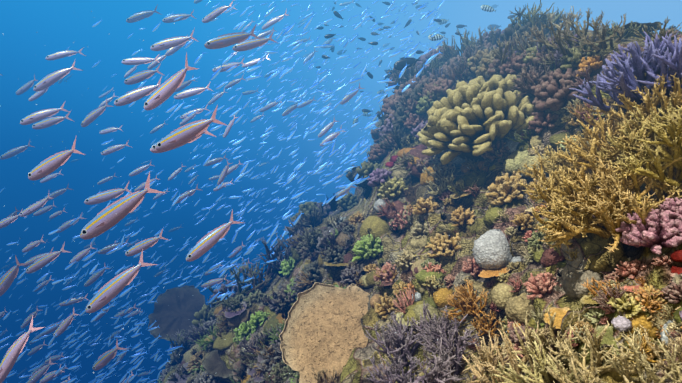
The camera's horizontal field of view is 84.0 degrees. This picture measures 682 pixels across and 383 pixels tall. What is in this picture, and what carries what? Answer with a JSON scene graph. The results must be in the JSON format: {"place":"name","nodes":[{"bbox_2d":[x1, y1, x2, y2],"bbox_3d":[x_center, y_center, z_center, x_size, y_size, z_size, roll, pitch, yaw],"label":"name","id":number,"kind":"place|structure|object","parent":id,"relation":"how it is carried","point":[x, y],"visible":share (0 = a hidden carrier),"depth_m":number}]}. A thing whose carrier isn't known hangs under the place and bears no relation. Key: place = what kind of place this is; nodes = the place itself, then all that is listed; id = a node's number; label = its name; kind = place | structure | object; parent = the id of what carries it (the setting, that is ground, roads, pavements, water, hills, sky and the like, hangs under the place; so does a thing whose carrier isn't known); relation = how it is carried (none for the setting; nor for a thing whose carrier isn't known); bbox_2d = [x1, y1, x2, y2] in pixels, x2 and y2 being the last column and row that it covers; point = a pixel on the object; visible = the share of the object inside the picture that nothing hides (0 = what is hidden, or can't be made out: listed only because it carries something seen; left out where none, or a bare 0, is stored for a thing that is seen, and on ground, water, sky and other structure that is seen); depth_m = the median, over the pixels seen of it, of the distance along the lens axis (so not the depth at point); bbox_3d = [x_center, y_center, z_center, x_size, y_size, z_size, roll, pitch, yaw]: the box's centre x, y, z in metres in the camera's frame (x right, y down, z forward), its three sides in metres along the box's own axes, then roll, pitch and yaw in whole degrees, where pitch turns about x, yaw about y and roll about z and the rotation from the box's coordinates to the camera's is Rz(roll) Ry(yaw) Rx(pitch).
{"place":"outdoors","nodes":[
{"label":"outdoors","id":0,"kind":"place"},
{"bbox_2d":[0,0,364,382],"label":"fusilier fish","id":1,"kind":"object","parent":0,"point":[105,219],"visible":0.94,"depth_m":2.27},
{"bbox_2d":[0,0,444,382],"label":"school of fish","id":2,"kind":"object","parent":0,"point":[290,178],"visible":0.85,"depth_m":3.17},
{"bbox_2d":[4,6,578,379],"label":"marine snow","id":3,"kind":"structure","parent":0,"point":[244,207],"depth_m":1.25},
{"bbox_2d":[0,0,681,382],"label":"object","id":4,"kind":"structure","parent":0,"point":[28,28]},
{"bbox_2d":[315,2,516,176],"bbox_3d":[1.431,-2.142,6.459,4.023,3.788,7.568,0,0,-1],"label":"dark fish","id":5,"kind":"object","parent":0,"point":[400,64],"visible":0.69,"depth_m":3.81},
{"bbox_2d":[165,25,681,382],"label":"reef rock","id":6,"kind":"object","parent":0,"point":[593,254],"depth_m":1.54},
{"bbox_2d":[148,13,681,341],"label":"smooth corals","id":7,"kind":"object","parent":6,"relation":"on","point":[176,309],"visible":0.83,"depth_m":1.99},
{"bbox_2d":[157,0,681,382],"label":"corals","id":8,"kind":"object","parent":6,"relation":"on","point":[322,335],"visible":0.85,"depth_m":1.45},
{"bbox_2d":[158,56,681,382],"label":"massive corals","id":9,"kind":"object","parent":6,"relation":"on","point":[491,249],"visible":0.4,"depth_m":1.58},
{"bbox_2d":[173,26,681,381],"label":"crinoids","id":10,"kind":"object","parent":6,"relation":"on","point":[333,204],"visible":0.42,"depth_m":2.33},
{"bbox_2d":[353,5,495,142],"bbox_3d":[0.462,-0.580,4.760,1.136,2.855,3.418,0,0,-26],"label":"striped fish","id":11,"kind":"object","parent":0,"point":[487,8],"visible":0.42,"depth_m":3.49}
]}

